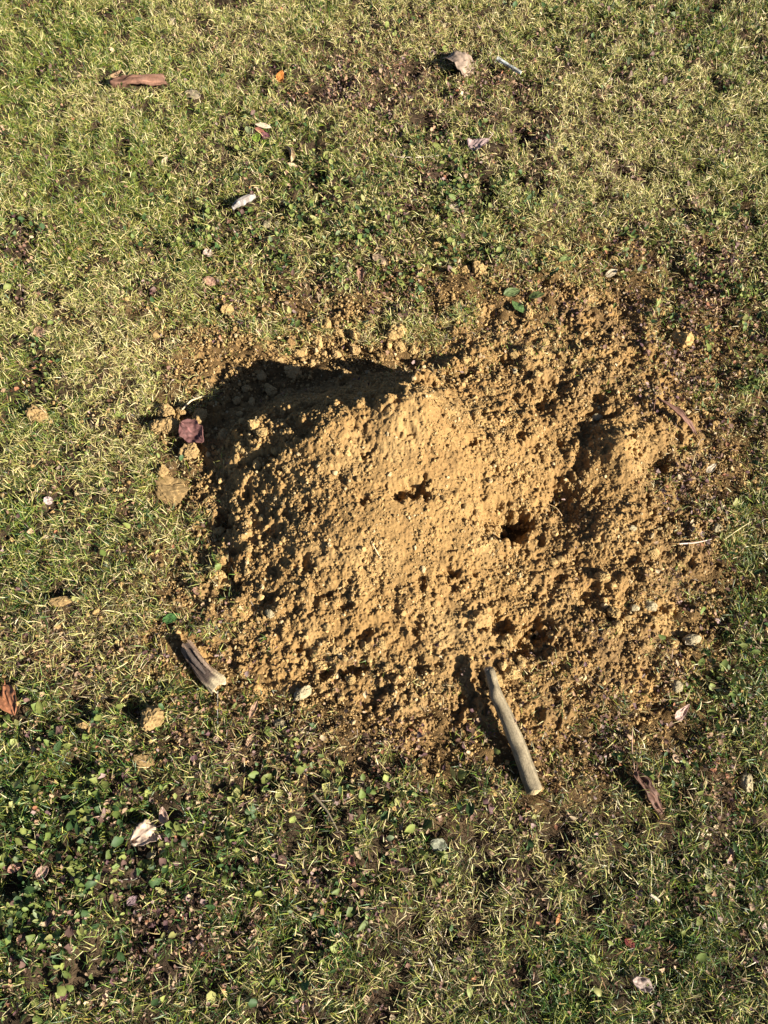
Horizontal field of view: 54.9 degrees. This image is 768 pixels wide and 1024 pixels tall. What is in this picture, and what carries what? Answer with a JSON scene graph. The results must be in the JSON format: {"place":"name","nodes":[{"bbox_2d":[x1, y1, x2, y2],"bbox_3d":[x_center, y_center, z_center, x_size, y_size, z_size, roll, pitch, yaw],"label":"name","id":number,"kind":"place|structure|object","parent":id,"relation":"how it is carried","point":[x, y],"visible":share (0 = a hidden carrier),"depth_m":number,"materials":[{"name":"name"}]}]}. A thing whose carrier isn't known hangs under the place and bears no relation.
{"place":"outdoors","nodes":[
{"label":"outdoors","id":0,"kind":"place"},
{"bbox_2d":[146,850,156,858],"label":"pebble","id":1,"kind":"object","parent":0,"point":[151,854],"visible":1,"depth_m":1.35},
{"bbox_2d":[0,0,767,1023],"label":"ground","id":2,"kind":"structure","parent":0,"point":[320,370],"depth_m":1.63,"materials":[{"name":"plant"}]},
{"bbox_2d":[0,678,16,714],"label":"fallen leaf","id":3,"kind":"object","parent":2,"relation":"on","point":[8,703],"visible":1,"depth_m":1.45,"materials":[{"name":"plant"}]},
{"bbox_2d":[7,863,20,872],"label":"fallen leaf","id":4,"kind":"object","parent":2,"relation":"on","point":[14,866],"visible":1,"depth_m":1.35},
{"bbox_2d":[25,404,48,423],"bbox_3d":[-0.792,-0.223,1.692,0.050,0.042,0.040,0,68,0],"label":"soil clod","id":5,"kind":"object","parent":2,"relation":"on","point":[32,411],"visible":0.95,"depth_m":1.68,"materials":[{"name":"soil"}]},
{"bbox_2d":[33,326,43,336],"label":"fallen leaf","id":6,"kind":"object","parent":2,"relation":"on","point":[40,332],"visible":0.98,"depth_m":1.77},
{"bbox_2d":[35,866,48,879],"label":"fallen leaf","id":7,"kind":"object","parent":2,"relation":"on","point":[39,872],"visible":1,"depth_m":1.33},
{"bbox_2d":[43,496,52,504],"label":"fallen leaf","id":8,"kind":"object","parent":2,"relation":"on","point":[48,499],"visible":1,"depth_m":1.61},
{"bbox_2d":[49,596,70,606],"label":"soil clod","id":9,"kind":"object","parent":2,"relation":"on","point":[61,601],"visible":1,"depth_m":1.52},
{"bbox_2d":[75,720,89,732],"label":"soil clod","id":10,"kind":"object","parent":2,"relation":"on","point":[83,726],"visible":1,"depth_m":1.43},
{"bbox_2d":[108,70,129,85],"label":"fallen leaf","id":11,"kind":"object","parent":2,"relation":"on","point":[117,73],"visible":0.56,"depth_m":2.11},
{"bbox_2d":[127,895,136,905],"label":"fallen leaf","id":12,"kind":"object","parent":2,"relation":"on","point":[131,900],"visible":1,"depth_m":1.32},
{"bbox_2d":[110,73,166,88],"bbox_3d":[-0.692,-1.213,2.076,0.166,0.035,0.030,-8,68,-3],"label":"fallen leaf","id":13,"kind":"object","parent":2,"relation":"on","point":[149,80],"visible":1,"depth_m":2.07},
{"bbox_2d":[132,754,154,769],"bbox_3d":[-0.461,0.476,1.413,0.044,0.012,0.025,20,69,8],"label":"soil clod","id":14,"kind":"object","parent":2,"relation":"on","point":[138,759],"visible":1,"depth_m":1.41,"materials":[{"name":"soil"}]},
{"bbox_2d":[130,819,164,845],"bbox_3d":[-0.430,0.587,1.356,0.061,0.032,0.047,0,68,0],"label":"fallen leaf","id":15,"kind":"object","parent":2,"relation":"on","point":[142,834],"visible":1,"depth_m":1.35,"materials":[{"name":"plant"}]},
{"bbox_2d":[140,704,164,730],"bbox_3d":[-0.449,0.395,1.429,0.050,0.036,0.047,-23,70,-9],"label":"soil clod","id":16,"kind":"object","parent":2,"relation":"on","point":[152,716],"visible":1,"depth_m":1.42,"materials":[{"name":"soil"}]},
{"bbox_2d":[149,419,165,431],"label":"soil clod","id":17,"kind":"object","parent":2,"relation":"on","point":[157,425],"visible":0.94,"depth_m":1.66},
{"bbox_2d":[158,806,168,823],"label":"fallen leaf","id":18,"kind":"object","parent":2,"relation":"on","point":[163,816],"visible":1,"depth_m":1.36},
{"bbox_2d":[158,465,168,476],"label":"soil clod","id":19,"kind":"object","parent":2,"relation":"on","point":[163,470],"visible":1,"depth_m":1.63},
{"bbox_2d":[158,403,174,418],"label":"soil clod","id":20,"kind":"object","parent":2,"relation":"on","point":[165,410],"visible":0.91,"depth_m":1.68,"materials":[{"name":"soil"}]},
{"bbox_2d":[161,416,179,433],"bbox_3d":[-0.486,-0.198,1.676,0.049,0.033,0.038,-24,70,-9],"label":"soil clod","id":21,"kind":"object","parent":2,"relation":"on","point":[171,425],"visible":0.99,"depth_m":1.67,"materials":[{"name":"soil"}]},
{"bbox_2d":[162,613,179,623],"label":"green leaf","id":22,"kind":"object","parent":2,"relation":"on","point":[167,618],"visible":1,"depth_m":1.51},
{"bbox_2d":[154,475,188,506],"bbox_3d":[-0.472,-0.053,1.636,0.080,0.022,0.072,30,71,12],"label":"soil clod","id":23,"kind":"object","parent":2,"relation":"on","point":[172,490],"visible":1,"depth_m":1.63,"materials":[{"name":"soil"}]},
{"bbox_2d":[175,407,186,414],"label":"soil clod","id":24,"kind":"object","parent":2,"relation":"on","point":[179,411],"visible":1,"depth_m":1.69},
{"bbox_2d":[184,89,199,98],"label":"fallen leaf","id":25,"kind":"object","parent":2,"relation":"on","point":[191,92],"visible":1,"depth_m":2.07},
{"bbox_2d":[181,640,225,693],"bbox_3d":[-0.360,0.303,1.464,0.042,0.033,0.122,-39,73,-14],"label":"wood chunk","id":26,"kind":"object","parent":2,"relation":"on","point":[210,678],"visible":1,"depth_m":1.45,"materials":[{"name":"wood"}]},
{"bbox_2d":[204,276,215,285],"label":"fallen leaf","id":27,"kind":"object","parent":2,"relation":"on","point":[210,281],"visible":1,"depth_m":1.83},
{"bbox_2d":[218,570,226,580],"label":"soil lump","id":28,"kind":"object","parent":2,"relation":"on","point":[223,576],"visible":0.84,"depth_m":1.55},
{"bbox_2d":[220,303,233,314],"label":"soil clod","id":29,"kind":"object","parent":2,"relation":"on","point":[228,307],"visible":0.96,"depth_m":1.80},
{"bbox_2d":[231,194,255,209],"bbox_3d":[-0.364,-0.805,1.915,0.072,0.024,0.024,-30,71,-12],"label":"bark piece","id":30,"kind":"object","parent":2,"relation":"on","point":[242,201],"visible":1,"depth_m":1.91,"materials":[{"name":"white wood"}]},
{"bbox_2d":[245,732,256,748],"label":"fallen leaf","id":31,"kind":"object","parent":2,"relation":"on","point":[248,741],"visible":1,"depth_m":1.42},
{"bbox_2d":[249,700,257,718],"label":"fallen leaf","id":32,"kind":"object","parent":2,"relation":"on","point":[254,708],"visible":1,"depth_m":1.44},
{"bbox_2d":[255,122,271,127],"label":"fallen leaf","id":33,"kind":"object","parent":2,"relation":"on","point":[263,125],"visible":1,"depth_m":2.02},
{"bbox_2d":[265,384,277,395],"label":"soil clod","id":34,"kind":"object","parent":2,"relation":"on","point":[270,390],"visible":1,"depth_m":1.72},
{"bbox_2d":[273,718,285,728],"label":"pebble","id":35,"kind":"object","parent":2,"relation":"on","point":[279,722],"visible":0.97,"depth_m":1.43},
{"bbox_2d":[276,70,283,81],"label":"fallen leaf","id":36,"kind":"object","parent":2,"relation":"on","point":[281,75],"visible":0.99,"depth_m":2.10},
{"bbox_2d":[284,146,294,161],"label":"fallen leaf","id":37,"kind":"object","parent":2,"relation":"on","point":[291,151],"visible":1,"depth_m":1.99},
{"bbox_2d":[284,364,301,378],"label":"soil clod","id":38,"kind":"object","parent":2,"relation":"on","point":[292,371],"visible":0.99,"depth_m":1.74,"materials":[{"name":"soil"}]},
{"bbox_2d":[312,792,337,830],"bbox_3d":[-0.108,0.554,1.369,0.008,0.019,0.082,-37,72,-14],"label":"twig","id":39,"kind":"object","parent":2,"relation":"on","point":[321,803],"visible":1,"depth_m":1.37,"materials":[{"name":"brown wood"}]},
{"bbox_2d":[323,317,330,327],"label":"soil clod","id":40,"kind":"object","parent":2,"relation":"on","point":[326,323],"visible":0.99,"depth_m":1.79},
{"bbox_2d":[331,350,341,358],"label":"soil clod","id":41,"kind":"object","parent":2,"relation":"on","point":[336,354],"visible":1,"depth_m":1.77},
{"bbox_2d":[331,328,343,337],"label":"soil clod","id":42,"kind":"object","parent":2,"relation":"on","point":[338,332],"visible":0.99,"depth_m":1.79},
{"bbox_2d":[343,852,355,865],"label":"fallen leaf","id":43,"kind":"object","parent":2,"relation":"on","point":[351,862],"visible":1,"depth_m":1.33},
{"bbox_2d":[348,343,360,354],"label":"soil clod","id":44,"kind":"object","parent":2,"relation":"on","point":[354,349],"visible":1,"depth_m":1.77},
{"bbox_2d":[349,329,359,340],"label":"soil clod","id":45,"kind":"object","parent":2,"relation":"on","point":[354,335],"visible":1,"depth_m":1.78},
{"bbox_2d":[354,846,360,858],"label":"fallen leaf","id":46,"kind":"object","parent":2,"relation":"on","point":[357,853],"visible":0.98,"depth_m":1.34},
{"bbox_2d":[357,267,363,281],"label":"fallen leaf","id":47,"kind":"object","parent":2,"relation":"on","point":[360,272],"visible":1,"depth_m":1.85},
{"bbox_2d":[372,254,387,264],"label":"fallen leaf","id":48,"kind":"object","parent":2,"relation":"on","point":[375,257],"visible":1,"depth_m":1.87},
{"bbox_2d":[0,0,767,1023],"bbox_3d":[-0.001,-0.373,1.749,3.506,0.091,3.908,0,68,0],"label":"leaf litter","id":49,"kind":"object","parent":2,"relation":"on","point":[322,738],"visible":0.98,"depth_m":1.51,"materials":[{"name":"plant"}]},
{"bbox_2d":[0,0,767,1023],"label":"ground cover","id":50,"kind":"object","parent":2,"relation":"on","point":[80,884],"visible":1,"depth_m":1.55,"materials":[{"name":"green plant"}]},
{"bbox_2d":[387,324,406,339],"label":"soil clod","id":51,"kind":"object","parent":2,"relation":"on","point":[394,332],"visible":1,"depth_m":1.77,"materials":[{"name":"soil"}]},
{"bbox_2d":[393,341,405,352],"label":"soil clod","id":52,"kind":"object","parent":2,"relation":"on","point":[399,347],"visible":1,"depth_m":1.77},
{"bbox_2d":[409,345,417,354],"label":"soil clod","id":53,"kind":"object","parent":2,"relation":"on","point":[413,349],"visible":1,"depth_m":1.77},
{"bbox_2d":[125,287,749,754],"bbox_3d":[0.114,-0.076,1.548,1.329,0.241,1.100,0,68,0],"label":"soil mound","id":54,"kind":"object","parent":2,"relation":"on","point":[413,435],"visible":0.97,"depth_m":1.52,"materials":[{"name":"soil"}]},
{"bbox_2d":[178,443,199,459],"bbox_3d":[-0.438,-0.135,1.657,0.044,0.034,0.043,0,68,0],"label":"soil clod","id":55,"kind":"object","parent":54,"relation":"on","point":[187,451],"visible":0.99,"depth_m":1.65,"materials":[{"name":"soil"}]},
{"bbox_2d":[178,419,203,442],"bbox_3d":[-0.428,-0.178,1.649,0.070,0.016,0.053,41,85,5],"label":"fallen leaf","id":56,"kind":"object","parent":54,"relation":"on","point":[190,431],"visible":1,"depth_m":1.65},
{"bbox_2d":[191,408,207,424],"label":"soil clod","id":57,"kind":"object","parent":54,"relation":"on","point":[199,415],"visible":0.81,"depth_m":1.68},
{"bbox_2d":[213,526,224,535],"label":"soil lump","id":58,"kind":"object","parent":54,"relation":"on","point":[220,530],"visible":1,"depth_m":1.59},
{"bbox_2d":[218,428,227,439],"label":"soil clod","id":59,"kind":"object","parent":54,"relation":"on","point":[222,432],"visible":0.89,"depth_m":1.66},
{"bbox_2d":[222,578,233,589],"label":"soil lump","id":60,"kind":"object","parent":54,"relation":"on","point":[228,581],"visible":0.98,"depth_m":1.54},
{"bbox_2d":[233,441,246,453],"bbox_3d":[-0.310,-0.142,1.599,0.032,0.020,0.026,-37,73,-14],"label":"soil lump","id":61,"kind":"object","parent":54,"relation":"on","point":[237,446],"visible":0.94,"depth_m":1.59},
{"bbox_2d":[247,419,259,429],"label":"soil lump","id":62,"kind":"object","parent":54,"relation":"on","point":[252,424],"visible":1,"depth_m":1.56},
{"bbox_2d":[252,457,261,470],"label":"soil lump","id":63,"kind":"object","parent":54,"relation":"on","point":[257,465],"visible":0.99,"depth_m":1.57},
{"bbox_2d":[256,428,266,435],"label":"soil lump","id":64,"kind":"object","parent":54,"relation":"on","point":[261,431],"visible":1,"depth_m":1.56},
{"bbox_2d":[256,370,266,380],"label":"soil clod","id":65,"kind":"object","parent":54,"relation":"on","point":[261,376],"visible":1,"depth_m":1.75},
{"bbox_2d":[265,609,274,618],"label":"pebble","id":66,"kind":"object","parent":54,"relation":"on","point":[270,614],"visible":1,"depth_m":1.48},
{"bbox_2d":[273,444,281,457],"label":"soil lump","id":67,"kind":"object","parent":54,"relation":"on","point":[277,451],"visible":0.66,"depth_m":1.55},
{"bbox_2d":[282,463,290,473],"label":"soil lump","id":68,"kind":"object","parent":54,"relation":"on","point":[285,469],"visible":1,"depth_m":1.52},
{"bbox_2d":[291,349,303,358],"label":"soil clod","id":69,"kind":"object","parent":54,"relation":"on","point":[297,354],"visible":1,"depth_m":1.77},
{"bbox_2d":[293,684,311,700],"bbox_3d":[-0.160,0.357,1.453,0.042,0.026,0.023,-26,70,-10],"label":"pebble","id":70,"kind":"object","parent":54,"relation":"on","point":[303,692],"visible":1,"depth_m":1.45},
{"bbox_2d":[312,334,322,348],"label":"soil clod","id":71,"kind":"object","parent":54,"relation":"on","point":[319,341],"visible":0.99,"depth_m":1.78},
{"bbox_2d":[315,661,327,669],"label":"soil lump","id":72,"kind":"object","parent":54,"relation":"on","point":[323,665],"visible":1,"depth_m":1.47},
{"bbox_2d":[331,645,339,654],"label":"soil lump","id":73,"kind":"object","parent":54,"relation":"on","point":[335,649],"visible":1,"depth_m":1.46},
{"bbox_2d":[345,673,355,684],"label":"soil lump","id":74,"kind":"object","parent":54,"relation":"on","point":[350,679],"visible":1,"depth_m":1.45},
{"bbox_2d":[360,641,370,651],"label":"soil lump","id":75,"kind":"object","parent":54,"relation":"on","point":[364,646],"visible":1,"depth_m":1.46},
{"bbox_2d":[374,636,386,650],"bbox_3d":[-0.007,0.260,1.460,0.026,0.022,0.026,0,68,0],"label":"soil lump","id":76,"kind":"object","parent":54,"relation":"on","point":[381,643],"visible":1,"depth_m":1.46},
{"bbox_2d":[0,209,767,811],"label":"soil crumbs","id":77,"kind":"object","parent":54,"relation":"on","point":[394,677],"visible":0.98,"depth_m":1.55,"materials":[{"name":"soil"}]},
{"bbox_2d":[461,356,470,363],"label":"soil lump","id":78,"kind":"object","parent":54,"relation":"on","point":[465,359],"visible":1,"depth_m":1.73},
{"bbox_2d":[484,672,503,687],"bbox_3d":[0.215,0.330,1.453,0.034,0.029,0.038,-12,69,-5],"label":"soil lump","id":79,"kind":"object","parent":54,"relation":"on","point":[500,680],"visible":0.3,"depth_m":1.45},
{"bbox_2d":[497,661,506,670],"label":"soil lump","id":80,"kind":"object","parent":54,"relation":"on","point":[502,666],"visible":1,"depth_m":1.45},
{"bbox_2d":[501,632,513,648],"bbox_3d":[0.246,0.258,1.477,0.027,0.022,0.034,0,68,0],"label":"soil lump","id":81,"kind":"object","parent":54,"relation":"on","point":[507,642],"visible":1,"depth_m":1.47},
{"bbox_2d":[503,665,519,679],"bbox_3d":[0.249,0.316,1.457,0.036,0.023,0.029,0,68,0],"label":"soil lump","id":82,"kind":"object","parent":54,"relation":"on","point":[510,673],"visible":1,"depth_m":1.45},
{"bbox_2d":[509,349,518,360],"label":"soil lump","id":83,"kind":"object","parent":54,"relation":"on","point":[513,354],"visible":1,"depth_m":1.74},
{"bbox_2d":[520,346,532,356],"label":"soil lump","id":84,"kind":"object","parent":54,"relation":"on","point":[526,350],"visible":1,"depth_m":1.73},
{"bbox_2d":[523,305,532,318],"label":"soil clod","id":85,"kind":"object","parent":54,"relation":"on","point":[528,312],"visible":1,"depth_m":1.80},
{"bbox_2d":[529,291,544,298],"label":"green leaf","id":86,"kind":"object","parent":54,"relation":"on","point":[535,294],"visible":1,"depth_m":1.81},
{"bbox_2d":[592,413,602,421],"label":"pebble","id":87,"kind":"object","parent":54,"relation":"on","point":[596,417],"visible":0.97,"depth_m":1.68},
{"bbox_2d":[595,571,610,580],"bbox_3d":[0.449,0.132,1.516,0.031,0.023,0.022,0,68,0],"label":"soil lump","id":88,"kind":"object","parent":54,"relation":"on","point":[602,575],"visible":1,"depth_m":1.51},
{"bbox_2d":[607,607,620,618],"bbox_3d":[0.467,0.203,1.500,0.028,0.018,0.022,24,70,9],"label":"soil lump","id":89,"kind":"object","parent":54,"relation":"on","point":[614,612],"visible":1,"depth_m":1.50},
{"bbox_2d":[613,620,622,628],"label":"soil lump","id":90,"kind":"object","parent":54,"relation":"on","point":[617,624],"visible":1,"depth_m":1.48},
{"bbox_2d":[629,604,639,611],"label":"pebble","id":91,"kind":"object","parent":54,"relation":"on","point":[634,607],"visible":1,"depth_m":1.51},
{"bbox_2d":[644,600,657,610],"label":"pebble","id":92,"kind":"object","parent":54,"relation":"on","point":[651,606],"visible":1,"depth_m":1.51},
{"bbox_2d":[646,546,660,559],"bbox_3d":[0.561,0.084,1.548,0.033,0.022,0.029,40,73,15],"label":"soil lump","id":93,"kind":"object","parent":54,"relation":"on","point":[653,552],"visible":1,"depth_m":1.54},
{"bbox_2d":[654,396,695,434],"bbox_3d":[0.662,-0.219,1.670,0.118,0.032,0.030,30,71,12],"label":"fallen leaf","id":94,"kind":"object","parent":54,"relation":"on","point":[679,411],"visible":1,"depth_m":1.67,"materials":[{"name":"plant"}]},
{"bbox_2d":[671,680,682,692],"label":"pebble","id":95,"kind":"object","parent":54,"relation":"on","point":[677,686],"visible":1,"depth_m":1.46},
{"bbox_2d":[682,634,701,645],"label":"pebble","id":96,"kind":"object","parent":54,"relation":"on","point":[691,638],"visible":1,"depth_m":1.50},
{"bbox_2d":[712,523,722,531],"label":"pebble","id":97,"kind":"object","parent":54,"relation":"on","point":[716,526],"visible":1,"depth_m":1.58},
{"bbox_2d":[430,838,446,851],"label":"pebble","id":98,"kind":"object","parent":2,"relation":"on","point":[438,844],"visible":1,"depth_m":1.35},
{"bbox_2d":[442,50,474,76],"bbox_3d":[0.218,-1.281,2.128,0.076,0.080,0.120,-38,73,-14],"label":"fallen leaf","id":99,"kind":"object","parent":2,"relation":"on","point":[460,59],"visible":0.97,"depth_m":2.10,"materials":[{"name":"plant"}]},
{"bbox_2d":[471,258,487,274],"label":"soil clod","id":100,"kind":"object","parent":2,"relation":"on","point":[478,267],"visible":1,"depth_m":1.84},
{"bbox_2d":[467,127,493,150],"bbox_3d":[0.271,-1.012,2.003,0.110,0.023,0.050,-39,73,-14],"label":"fallen leaf","id":101,"kind":"object","parent":2,"relation":"on","point":[476,144],"visible":1,"depth_m":1.99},
{"bbox_2d":[496,56,521,73],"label":"twig","id":102,"kind":"object","parent":2,"relation":"on","point":[507,64],"visible":1,"depth_m":2.09,"materials":[{"name":"white wood"}]},
{"bbox_2d":[503,287,520,296],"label":"green leaf","id":103,"kind":"object","parent":2,"relation":"on","point":[510,292],"visible":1,"depth_m":1.82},
{"bbox_2d":[484,666,541,794],"bbox_3d":[0.242,0.414,1.407,0.034,0.074,0.245,-19,69,-8],"label":"stick","id":104,"kind":"object","parent":2,"relation":"on","point":[525,764],"visible":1,"depth_m":1.39,"materials":[{"name":"brown wood"}]},
{"bbox_2d":[512,300,523,312],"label":"green leaf","id":105,"kind":"object","parent":2,"relation":"on","point":[518,306],"visible":1,"depth_m":1.80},
{"bbox_2d":[559,254,573,261],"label":"green leaf","id":106,"kind":"object","parent":2,"relation":"on","point":[564,258],"visible":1,"depth_m":1.86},
{"bbox_2d":[605,269,617,276],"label":"fallen leaf","id":107,"kind":"object","parent":2,"relation":"on","point":[611,272],"visible":1,"depth_m":1.85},
{"bbox_2d":[607,256,618,264],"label":"soil clod","id":108,"kind":"object","parent":2,"relation":"on","point":[613,259],"visible":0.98,"depth_m":1.87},
{"bbox_2d":[625,938,634,947],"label":"fallen leaf","id":109,"kind":"object","parent":2,"relation":"on","point":[627,943],"visible":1,"depth_m":1.30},
{"bbox_2d":[631,728,634,771],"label":"twig","id":110,"kind":"object","parent":2,"relation":"on","point":[632,747],"visible":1,"depth_m":1.42,"materials":[{"name":"brown wood"}]},
{"bbox_2d":[632,976,652,992],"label":"fallen leaf","id":111,"kind":"object","parent":2,"relation":"on","point":[639,982],"visible":1,"depth_m":1.27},
{"bbox_2d":[633,757,662,813],"bbox_3d":[0.494,0.514,1.393,0.024,0.022,0.114,-27,70,-10],"label":"fallen leaf","id":112,"kind":"object","parent":2,"relation":"on","point":[652,793],"visible":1,"depth_m":1.39,"materials":[{"name":"plant"}]},
{"bbox_2d":[671,329,693,347],"bbox_3d":[0.720,-0.415,1.777,0.053,0.042,0.049,0,68,0],"label":"soil clod","id":113,"kind":"object","parent":2,"relation":"on","point":[684,339],"visible":0.98,"depth_m":1.77,"materials":[{"name":"soil"}]},
{"bbox_2d":[675,704,689,720],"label":"fallen leaf","id":114,"kind":"object","parent":2,"relation":"on","point":[680,714],"visible":1,"depth_m":1.44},
{"bbox_2d":[704,865,711,879],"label":"fallen leaf","id":115,"kind":"object","parent":2,"relation":"on","point":[707,873],"visible":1,"depth_m":1.33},
{"bbox_2d":[706,463,715,472],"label":"fallen leaf","id":116,"kind":"object","parent":2,"relation":"on","point":[710,468],"visible":1,"depth_m":1.63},
{"bbox_2d":[739,772,752,792],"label":"pebble","id":117,"kind":"object","parent":2,"relation":"on","point":[745,782],"visible":1,"depth_m":1.41,"materials":[{"name":"stone"}]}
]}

